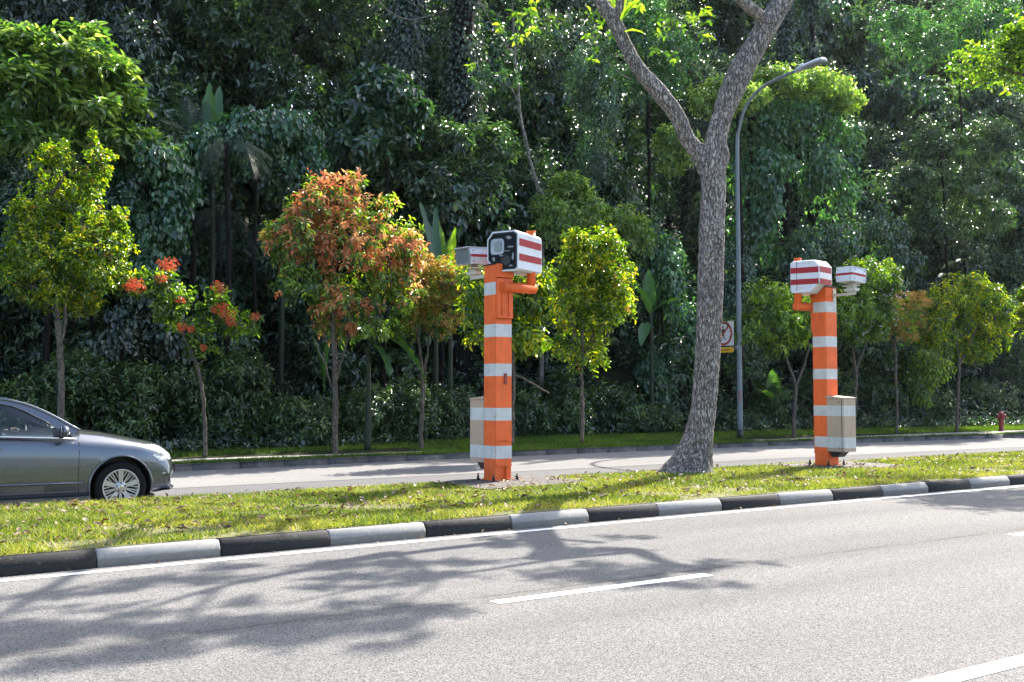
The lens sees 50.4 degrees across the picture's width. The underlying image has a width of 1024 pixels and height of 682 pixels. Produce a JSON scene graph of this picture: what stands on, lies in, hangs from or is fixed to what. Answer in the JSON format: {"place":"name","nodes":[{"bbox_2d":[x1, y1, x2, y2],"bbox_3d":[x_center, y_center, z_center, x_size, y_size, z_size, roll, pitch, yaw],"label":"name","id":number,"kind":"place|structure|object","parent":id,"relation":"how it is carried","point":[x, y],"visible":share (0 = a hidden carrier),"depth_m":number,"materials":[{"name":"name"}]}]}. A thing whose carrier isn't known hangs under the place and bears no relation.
{"place":"outdoors","nodes":[
{"label":"outdoors","id":0,"kind":"place"},
{"bbox_2d":[0,484,1023,681],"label":"road","id":1,"kind":"structure","parent":0,"point":[906,589],"depth_m":7.42,"materials":[{"name":"grey asphalt"}]},
{"bbox_2d":[0,474,1023,576],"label":"kerb","id":2,"kind":"structure","parent":1,"relation":"on","point":[46,562],"depth_m":11.02,"materials":[{"name":"white paint"}]},
{"bbox_2d":[0,485,1023,581],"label":"edge line","id":3,"kind":"object","parent":1,"relation":"on","point":[75,573],"visible":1,"depth_m":10.73,"materials":[{"name":"paint"}]},
{"bbox_2d":[0,88,1023,464],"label":"hillside","id":4,"kind":"structure","parent":0,"point":[620,374],"depth_m":34.03,"materials":[{"name":"green plant"}]},
{"bbox_2d":[0,373,69,426],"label":"shrub","id":5,"kind":"object","parent":4,"relation":"on","point":[22,389],"visible":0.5,"depth_m":23.36,"materials":[{"name":"green plant"}]},
{"bbox_2d":[0,101,119,369],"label":"forest tree","id":6,"kind":"object","parent":4,"relation":"on","point":[17,169],"visible":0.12,"depth_m":27.01,"materials":[{"name":"green plant"}]},
{"bbox_2d":[0,0,121,210],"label":"forest tree","id":7,"kind":"object","parent":4,"relation":"on","point":[51,9],"visible":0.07,"depth_m":30.50,"materials":[{"name":"green plant"}]},
{"bbox_2d":[0,125,139,419],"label":"verge tree","id":8,"kind":"object","parent":4,"relation":"on","point":[112,232],"visible":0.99,"depth_m":21.78,"materials":[{"name":"green plant"}]},
{"bbox_2d":[26,346,119,426],"bbox_3d":[-9.801,1.233,24.317,2.222,2.279,2.103,0,-3,0],"label":"shrub","id":9,"kind":"object","parent":4,"relation":"on","point":[82,374],"visible":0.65,"depth_m":23.88,"materials":[{"name":"green plant"}]},
{"bbox_2d":[0,157,159,377],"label":"forest tree","id":10,"kind":"object","parent":4,"relation":"on","point":[110,201],"visible":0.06,"depth_m":25.92,"materials":[{"name":"green plant"}]},
{"bbox_2d":[0,16,183,371],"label":"broadleaf tree","id":11,"kind":"object","parent":4,"relation":"on","point":[59,73],"visible":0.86,"depth_m":24.47,"materials":[{"name":"green plant"}]},
{"bbox_2d":[0,49,217,333],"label":"forest tree","id":12,"kind":"object","parent":4,"relation":"on","point":[180,94],"visible":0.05,"depth_m":29.82,"materials":[{"name":"green plant"}]},
{"bbox_2d":[76,355,179,441],"bbox_3d":[-8.774,1.502,24.867,2.216,2.388,1.988,0,-3,0],"label":"shrub","id":13,"kind":"object","parent":4,"relation":"on","point":[133,392],"visible":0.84,"depth_m":24.38,"materials":[{"name":"green plant"}]},
{"bbox_2d":[56,0,209,246],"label":"forest tree","id":14,"kind":"object","parent":4,"relation":"on","point":[128,24],"visible":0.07,"depth_m":30.70,"materials":[{"name":"green plant"}]},
{"bbox_2d":[73,278,209,385],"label":"creeper tree","id":15,"kind":"object","parent":4,"relation":"on","point":[126,327],"visible":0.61,"depth_m":25.41,"materials":[{"name":"green plant"}]},
{"bbox_2d":[81,123,203,372],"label":"creeper tree","id":16,"kind":"object","parent":4,"relation":"on","point":[165,188],"visible":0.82,"depth_m":26.16,"materials":[{"name":"green plant"}]},
{"bbox_2d":[146,360,219,441],"bbox_3d":[-7.796,1.599,25.803,1.965,2.290,1.713,0,-3,0],"label":"shrub","id":17,"kind":"object","parent":4,"relation":"on","point":[182,408],"visible":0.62,"depth_m":25.46,"materials":[{"name":"green plant"}]},
{"bbox_2d":[86,0,292,255],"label":"forest tree","id":18,"kind":"object","parent":4,"relation":"on","point":[173,28],"visible":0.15,"depth_m":35.42,"materials":[{"name":"green plant"}]},
{"bbox_2d":[117,245,262,416],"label":"forest tree","id":19,"kind":"object","parent":4,"relation":"on","point":[240,300],"visible":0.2,"depth_m":28.48,"materials":[{"name":"green plant"}]},
{"bbox_2d":[159,86,229,373],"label":"palm","id":20,"kind":"object","parent":4,"relation":"on","point":[193,226],"visible":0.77,"depth_m":27.55,"materials":[{"name":"green plant"}]},
{"bbox_2d":[124,257,266,456],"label":"verge tree","id":21,"kind":"object","parent":4,"relation":"on","point":[197,331],"visible":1,"depth_m":23.16,"materials":[{"name":"green plant"}]},
{"bbox_2d":[121,104,334,355],"bbox_3d":[-8.311,-2.765,31.419,5.985,7.688,5.851,0,-3,0],"label":"forest tree","id":22,"kind":"object","parent":4,"relation":"on","point":[273,332],"visible":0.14,"depth_m":30.57,"materials":[{"name":"green plant"}]},
{"bbox_2d":[194,138,272,409],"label":"palm","id":23,"kind":"object","parent":4,"relation":"on","point":[228,225],"visible":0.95,"depth_m":26.96,"materials":[{"name":"green plant"}]},
{"bbox_2d":[192,343,279,446],"bbox_3d":[-6.736,1.415,26.342,2.118,2.747,2.459,-3,-4,42],"label":"shrub","id":24,"kind":"object","parent":4,"relation":"on","point":[241,394],"visible":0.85,"depth_m":25.93,"materials":[{"name":"green plant"}]},
{"bbox_2d":[158,0,333,339],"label":"forest tree","id":25,"kind":"object","parent":4,"relation":"on","point":[208,17],"visible":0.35,"depth_m":33.90,"materials":[{"name":"green plant"}]},
{"bbox_2d":[162,0,329,107],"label":"forest tree","id":26,"kind":"object","parent":4,"relation":"on","point":[301,36],"visible":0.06,"depth_m":38.29,"materials":[{"name":"green plant"}]},
{"bbox_2d":[182,104,336,384],"bbox_3d":[-6.556,-1.718,28.358,4.300,9.087,2.044,2,-4,-38],"label":"creeper tree","id":27,"kind":"object","parent":4,"relation":"on","point":[277,135],"visible":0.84,"depth_m":28.20,"materials":[{"name":"green plant"}]},
{"bbox_2d":[217,211,389,402],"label":"forest tree","id":28,"kind":"object","parent":4,"relation":"on","point":[301,306],"visible":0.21,"depth_m":29.96,"materials":[{"name":"green plant"}]},
{"bbox_2d":[266,391,343,446],"bbox_3d":[-5.096,2.031,26.624,1.836,1.660,1.886,0,-3,0],"label":"shrub","id":29,"kind":"object","parent":4,"relation":"on","point":[310,419],"visible":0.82,"depth_m":26.15,"materials":[{"name":"green plant"}]},
{"bbox_2d":[291,0,391,131],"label":"forest tree","id":30,"kind":"object","parent":4,"relation":"on","point":[331,4],"visible":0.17,"depth_m":40.00,"materials":[{"name":"green plant"}]},
{"bbox_2d":[257,167,430,453],"bbox_3d":[-3.794,-0.685,25.161,4.402,6.708,2.158,2,-3,-30],"label":"verge tree","id":31,"kind":"object","parent":4,"relation":"on","point":[323,296],"visible":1,"depth_m":24.85,"materials":[{"name":"orange plant"}]},
{"bbox_2d":[296,116,406,314],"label":"forest tree","id":32,"kind":"object","parent":4,"relation":"on","point":[377,182],"visible":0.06,"depth_m":32.22,"materials":[{"name":"green plant"}]},
{"bbox_2d":[324,378,404,442],"bbox_3d":[-3.929,1.927,27.938,2.080,1.942,1.956,-2,-3,30],"label":"shrub","id":33,"kind":"object","parent":4,"relation":"on","point":[351,410],"visible":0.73,"depth_m":27.62,"materials":[{"name":"green plant"}]},
{"bbox_2d":[304,0,440,234],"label":"forest tree","id":34,"kind":"object","parent":4,"relation":"on","point":[350,59],"visible":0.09,"depth_m":36.66,"materials":[{"name":"green plant"}]},
{"bbox_2d":[327,61,436,390],"bbox_3d":[-3.728,-2.987,30.616,3.220,9.776,2.259,2,-3,-30],"label":"broadleaf tree","id":35,"kind":"object","parent":4,"relation":"on","point":[384,113],"visible":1,"depth_m":30.34,"materials":[{"name":"green plant"}]},
{"bbox_2d":[318,217,447,387],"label":"forest tree","id":36,"kind":"object","parent":4,"relation":"on","point":[404,358],"visible":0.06,"depth_m":31.93,"materials":[{"name":"green plant"}]},
{"bbox_2d":[383,0,428,387],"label":"tree trunk","id":37,"kind":"object","parent":4,"relation":"on","point":[405,41],"visible":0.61,"depth_m":33.00,"materials":[{"name":"green plant"}]},
{"bbox_2d":[373,372,448,437],"bbox_3d":[-2.787,1.878,28.925,2.245,2.106,2.120,0,-3,0],"label":"shrub","id":38,"kind":"object","parent":4,"relation":"on","point":[409,424],"visible":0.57,"depth_m":28.38,"materials":[{"name":"green plant"}]},
{"bbox_2d":[386,251,470,448],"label":"verge tree","id":39,"kind":"object","parent":4,"relation":"on","point":[439,282],"visible":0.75,"depth_m":26.48,"materials":[{"name":"green plant"}]},
{"bbox_2d":[341,168,527,357],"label":"forest tree","id":40,"kind":"object","parent":4,"relation":"on","point":[499,215],"visible":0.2,"depth_m":32.95,"materials":[{"name":"green plant"}]},
{"bbox_2d":[379,114,521,387],"bbox_3d":[-1.744,-2.555,32.366,4.765,8.727,2.378,2,-3,-30],"label":"broadleaf tree","id":41,"kind":"object","parent":4,"relation":"on","point":[484,178],"visible":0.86,"depth_m":32.13,"materials":[{"name":"green plant"}]},
{"bbox_2d":[426,382,477,439],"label":"shrub","id":42,"kind":"object","parent":4,"relation":"on","point":[457,411],"visible":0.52,"depth_m":29.32,"materials":[{"name":"green plant"}]},
{"bbox_2d":[371,0,535,190],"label":"forest tree","id":43,"kind":"object","parent":4,"relation":"on","point":[497,49],"visible":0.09,"depth_m":38.46,"materials":[{"name":"green plant"}]},
{"bbox_2d":[433,0,488,391],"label":"tree trunk","id":44,"kind":"object","parent":4,"relation":"on","point":[462,103],"visible":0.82,"depth_m":34.01,"materials":[{"name":"green plant"}]},
{"bbox_2d":[425,76,593,270],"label":"forest tree","id":45,"kind":"object","parent":4,"relation":"on","point":[539,126],"visible":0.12,"depth_m":39.10,"materials":[{"name":"green plant"}]},
{"bbox_2d":[451,257,568,444],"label":"verge tree","id":46,"kind":"object","parent":4,"relation":"on","point":[527,338],"visible":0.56,"depth_m":24.36,"materials":[{"name":"green plant"}]},
{"bbox_2d":[469,0,553,393],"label":"tree","id":47,"kind":"object","parent":4,"relation":"on","point":[513,5],"visible":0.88,"depth_m":33.06,"materials":[{"name":"plant"}]},
{"bbox_2d":[0,336,1023,451],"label":"ground cover","id":48,"kind":"object","parent":4,"relation":"on","point":[889,422],"visible":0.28,"depth_m":34.26,"materials":[{"name":"green plant"}]},
{"bbox_2d":[487,135,570,331],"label":"forest tree","id":49,"kind":"object","parent":4,"relation":"on","point":[520,177],"visible":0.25,"depth_m":35.94,"materials":[{"name":"green plant"}]},
{"bbox_2d":[514,386,559,434],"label":"shrub","id":50,"kind":"object","parent":4,"relation":"on","point":[531,409],"visible":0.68,"depth_m":31.12,"materials":[{"name":"green plant"}]},
{"bbox_2d":[534,365,597,432],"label":"shrub","id":51,"kind":"object","parent":4,"relation":"on","point":[561,395],"visible":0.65,"depth_m":32.14,"materials":[{"name":"green plant"}]},
{"bbox_2d":[512,1,641,239],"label":"forest tree","id":52,"kind":"object","parent":4,"relation":"on","point":[561,38],"visible":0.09,"depth_m":40.51,"materials":[{"name":"green plant"}]},
{"bbox_2d":[149,416,1023,463],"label":"verge grass","id":53,"kind":"structure","parent":4,"relation":"on","point":[592,441],"depth_m":29.07,"materials":[{"name":"green plant"}]},
{"bbox_2d":[545,221,638,441],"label":"verge tree","id":54,"kind":"object","parent":4,"relation":"on","point":[582,307],"visible":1,"depth_m":20.28,"materials":[{"name":"green plant"}]},
{"bbox_2d":[525,170,659,391],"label":"broadleaf tree","id":55,"kind":"object","parent":4,"relation":"on","point":[573,209],"visible":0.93,"depth_m":33.54,"materials":[{"name":"green plant"}]},
{"bbox_2d":[521,104,663,361],"bbox_3d":[2.653,-3.683,38.686,6.307,10.425,5.399,0,-3,0],"label":"forest tree","id":56,"kind":"object","parent":4,"relation":"on","point":[623,185],"visible":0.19,"depth_m":38.42,"materials":[{"name":"green plant"}]},
{"bbox_2d":[560,33,629,372],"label":"creeper tree","id":57,"kind":"object","parent":4,"relation":"on","point":[588,103],"visible":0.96,"depth_m":36.20,"materials":[{"name":"green plant"}]},
{"bbox_2d":[528,278,694,410],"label":"forest tree","id":58,"kind":"object","parent":4,"relation":"on","point":[681,378],"visible":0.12,"depth_m":35.73,"materials":[{"name":"green plant"}]},
{"bbox_2d":[584,377,649,433],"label":"shrub","id":59,"kind":"object","parent":4,"relation":"on","point":[617,402],"visible":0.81,"depth_m":33.00,"materials":[{"name":"green plant"}]},
{"bbox_2d":[576,73,693,286],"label":"forest tree","id":60,"kind":"object","parent":4,"relation":"on","point":[655,111],"visible":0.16,"depth_m":43.84,"materials":[{"name":"green plant"}]},
{"bbox_2d":[606,0,701,363],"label":"broadleaf tree","id":61,"kind":"object","parent":4,"relation":"on","point":[647,41],"visible":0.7,"depth_m":36.90,"materials":[{"name":"green plant"}]},
{"bbox_2d":[622,215,696,407],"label":"creeper tree","id":62,"kind":"object","parent":4,"relation":"on","point":[671,266],"visible":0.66,"depth_m":35.81,"materials":[{"name":"green plant"}]},
{"bbox_2d":[638,269,687,405],"bbox_3d":[4.533,0.112,34.635,2.215,4.846,1.095,2,-3,-37],"label":"banana plant","id":63,"kind":"object","parent":4,"relation":"on","point":[650,295],"visible":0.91,"depth_m":34.56,"materials":[{"name":"green plant"}]},
{"bbox_2d":[641,49,779,287],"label":"forest tree","id":64,"kind":"object","parent":4,"relation":"on","point":[692,180],"visible":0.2,"depth_m":45.29,"materials":[{"name":"green plant"}]},
{"bbox_2d":[662,0,763,273],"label":"forest tree","id":65,"kind":"object","parent":4,"relation":"on","point":[698,4],"visible":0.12,"depth_m":56.20,"materials":[{"name":"green plant"}]},
{"bbox_2d":[660,191,799,385],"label":"forest tree","id":66,"kind":"object","parent":4,"relation":"on","point":[692,260],"visible":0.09,"depth_m":41.20,"materials":[{"name":"green plant"}]},
{"bbox_2d":[720,233,772,413],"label":"creeper tree","id":67,"kind":"object","parent":4,"relation":"on","point":[729,296],"visible":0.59,"depth_m":37.03,"materials":[{"name":"green plant"}]},
{"bbox_2d":[649,60,868,384],"bbox_3d":[8.762,-3.579,37.562,10.038,12.884,2.501,2,-3,-36],"label":"broadleaf tree","id":68,"kind":"object","parent":4,"relation":"on","point":[675,157],"visible":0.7,"depth_m":37.02,"materials":[{"name":"green plant"}]},
{"bbox_2d":[689,88,865,396],"bbox_3d":[9.739,-3.220,39.433,8.222,13.154,3.293,2,-3,-30],"label":"creeper tree","id":69,"kind":"object","parent":4,"relation":"on","point":[829,170],"visible":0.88,"depth_m":39.08,"materials":[{"name":"green plant"}]},
{"bbox_2d":[735,57,826,437],"bbox_3d":[7.702,-2.478,31.369,0.340,10.760,3.453,2,-3,-36],"label":"street lamp","id":70,"kind":"object","parent":4,"relation":"on","point":[812,64],"visible":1,"depth_m":32.57,"materials":[{"name":"grey metal"}]},
{"bbox_2d":[774,1,796,380],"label":"tree trunk","id":71,"kind":"object","parent":4,"relation":"on","point":[784,48],"visible":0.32,"depth_m":42.81,"materials":[{"name":"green plant"}]},
{"bbox_2d":[720,0,857,234],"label":"forest tree","id":72,"kind":"object","parent":4,"relation":"on","point":[832,38],"visible":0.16,"depth_m":58.99,"materials":[{"name":"green plant"}]},
{"bbox_2d":[722,273,876,436],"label":"verge tree","id":73,"kind":"object","parent":4,"relation":"on","point":[773,305],"visible":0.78,"depth_m":33.35,"materials":[{"name":"green plant"}]},
{"bbox_2d":[801,0,821,370],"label":"tree trunk","id":74,"kind":"object","parent":4,"relation":"on","point":[811,51],"visible":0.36,"depth_m":43.90,"materials":[{"name":"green plant"}]},
{"bbox_2d":[769,132,896,274],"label":"forest tree","id":75,"kind":"object","parent":4,"relation":"on","point":[863,160],"visible":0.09,"depth_m":48.62,"materials":[{"name":"green plant"}]},
{"bbox_2d":[777,227,910,412],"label":"forest tree","id":76,"kind":"object","parent":4,"relation":"on","point":[865,368],"visible":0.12,"depth_m":41.70,"materials":[{"name":"green plant"}]},
{"bbox_2d":[766,212,929,293],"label":"creeper tree","id":77,"kind":"object","parent":4,"relation":"on","point":[818,244],"visible":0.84,"depth_m":40.94,"materials":[{"name":"green plant"}]},
{"bbox_2d":[820,0,907,141],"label":"forest tree","id":78,"kind":"object","parent":4,"relation":"on","point":[859,41],"visible":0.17,"depth_m":60.78,"materials":[{"name":"green plant"}]},
{"bbox_2d":[832,253,908,410],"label":"verge tree","id":79,"kind":"object","parent":4,"relation":"on","point":[879,278],"visible":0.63,"depth_m":35.71,"materials":[{"name":"green plant"}]},
{"bbox_2d":[834,116,941,255],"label":"forest tree","id":80,"kind":"object","parent":4,"relation":"on","point":[874,143],"visible":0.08,"depth_m":50.90,"materials":[{"name":"green plant"}]},
{"bbox_2d":[843,65,950,194],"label":"forest tree","id":81,"kind":"object","parent":4,"relation":"on","point":[896,100],"visible":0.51,"depth_m":56.42,"materials":[{"name":"green plant"}]},
{"bbox_2d":[885,290,934,433],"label":"verge tree","id":82,"kind":"object","parent":4,"relation":"on","point":[901,322],"visible":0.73,"depth_m":36.95,"materials":[{"name":"green plant"}]},
{"bbox_2d":[877,167,960,372],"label":"forest tree","id":83,"kind":"object","parent":4,"relation":"on","point":[900,210],"visible":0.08,"depth_m":49.05,"materials":[{"name":"green plant"}]},
{"bbox_2d":[886,329,956,417],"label":"creeper tree","id":84,"kind":"object","parent":4,"relation":"on","point":[922,378],"visible":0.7,"depth_m":42.29,"materials":[{"name":"green plant"}]},
{"bbox_2d":[869,111,1001,292],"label":"forest tree","id":85,"kind":"object","parent":4,"relation":"on","point":[907,134],"visible":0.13,"depth_m":51.62,"materials":[{"name":"green plant"}]},
{"bbox_2d":[867,0,1007,119],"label":"forest tree","id":86,"kind":"object","parent":4,"relation":"on","point":[983,93],"visible":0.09,"depth_m":64.92,"materials":[{"name":"green plant"}]},
{"bbox_2d":[863,0,1023,376],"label":"broadleaf tree","id":87,"kind":"object","parent":4,"relation":"on","point":[988,18],"visible":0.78,"depth_m":48.67,"materials":[{"name":"green plant"}]},
{"bbox_2d":[875,114,1023,396],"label":"broadleaf tree","id":88,"kind":"object","parent":4,"relation":"on","point":[913,178],"visible":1,"depth_m":46.08,"materials":[{"name":"green plant"}]},
{"bbox_2d":[904,189,1013,378],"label":"forest tree","id":89,"kind":"object","parent":4,"relation":"on","point":[953,251],"visible":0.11,"depth_m":49.48,"materials":[{"name":"green plant"}]},
{"bbox_2d":[915,270,1018,431],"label":"verge tree","id":90,"kind":"object","parent":4,"relation":"on","point":[950,309],"visible":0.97,"depth_m":38.69,"materials":[{"name":"green plant"}]},
{"bbox_2d":[945,119,1023,333],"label":"forest tree","id":91,"kind":"object","parent":4,"relation":"on","point":[1009,186],"visible":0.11,"depth_m":55.22,"materials":[{"name":"green plant"}]},
{"bbox_2d":[0,450,1023,555],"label":"median turf","id":92,"kind":"structure","parent":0,"point":[244,532],"depth_m":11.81,"materials":[{"name":"plant"}]},
{"bbox_2d":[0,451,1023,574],"bbox_3d":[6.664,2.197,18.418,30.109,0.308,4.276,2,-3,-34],"label":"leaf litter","id":93,"kind":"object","parent":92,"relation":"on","point":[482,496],"visible":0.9,"depth_m":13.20,"materials":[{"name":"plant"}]},
{"bbox_2d":[434,476,590,489],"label":"concrete slab","id":94,"kind":"structure","parent":92,"relation":"on","point":[527,479],"depth_m":15.46,"materials":[{"name":"grey concrete"}]},
{"bbox_2d":[454,230,541,481],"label":"camera pillar","id":95,"kind":"structure","parent":94,"relation":"on","point":[503,258],"depth_m":15.89,"materials":[{"name":"orange metal"}]},
{"bbox_2d":[493,320,511,440],"bbox_3d":[-0.131,0.576,15.843,0.324,1.748,0.038,2,-3,-34],"label":"access door","id":96,"kind":"structure","parent":95,"relation":"in","point":[503,342],"depth_m":15.85,"materials":[{"name":"orange paint"}]},
{"bbox_2d":[463,0,794,473],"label":"median tree","id":97,"kind":"object","parent":92,"relation":"on","point":[693,451],"visible":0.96,"depth_m":17.60,"materials":[{"name":"grey plant"}]},
{"bbox_2d":[772,461,912,468],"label":"concrete slab","id":98,"kind":"structure","parent":92,"relation":"on","point":[878,465],"depth_m":19.11,"materials":[{"name":"grey concrete"}]},
{"bbox_2d":[790,258,867,465],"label":"camera pillar","id":99,"kind":"structure","parent":98,"relation":"on","point":[834,428],"depth_m":19.21,"materials":[{"name":"orange metal"}]},
{"bbox_2d":[941,3,1023,95],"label":"median tree","id":100,"kind":"object","parent":92,"relation":"on","point":[1010,53],"visible":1,"depth_m":23.15,"materials":[{"name":"green plant"}]},
{"bbox_2d":[15,446,1023,506],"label":"road","id":101,"kind":"structure","parent":0,"point":[281,486],"depth_m":20.24,"materials":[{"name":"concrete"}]},
{"bbox_2d":[0,397,174,505],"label":"sedan car","id":102,"kind":"object","parent":101,"relation":"on","point":[46,456],"visible":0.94,"depth_m":13.59,"materials":[{"name":"paint"}]},
{"bbox_2d":[173,434,1023,471],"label":"kerb","id":103,"kind":"structure","parent":101,"relation":"on","point":[271,463],"depth_m":26.57,"materials":[{"name":"concrete"}]},
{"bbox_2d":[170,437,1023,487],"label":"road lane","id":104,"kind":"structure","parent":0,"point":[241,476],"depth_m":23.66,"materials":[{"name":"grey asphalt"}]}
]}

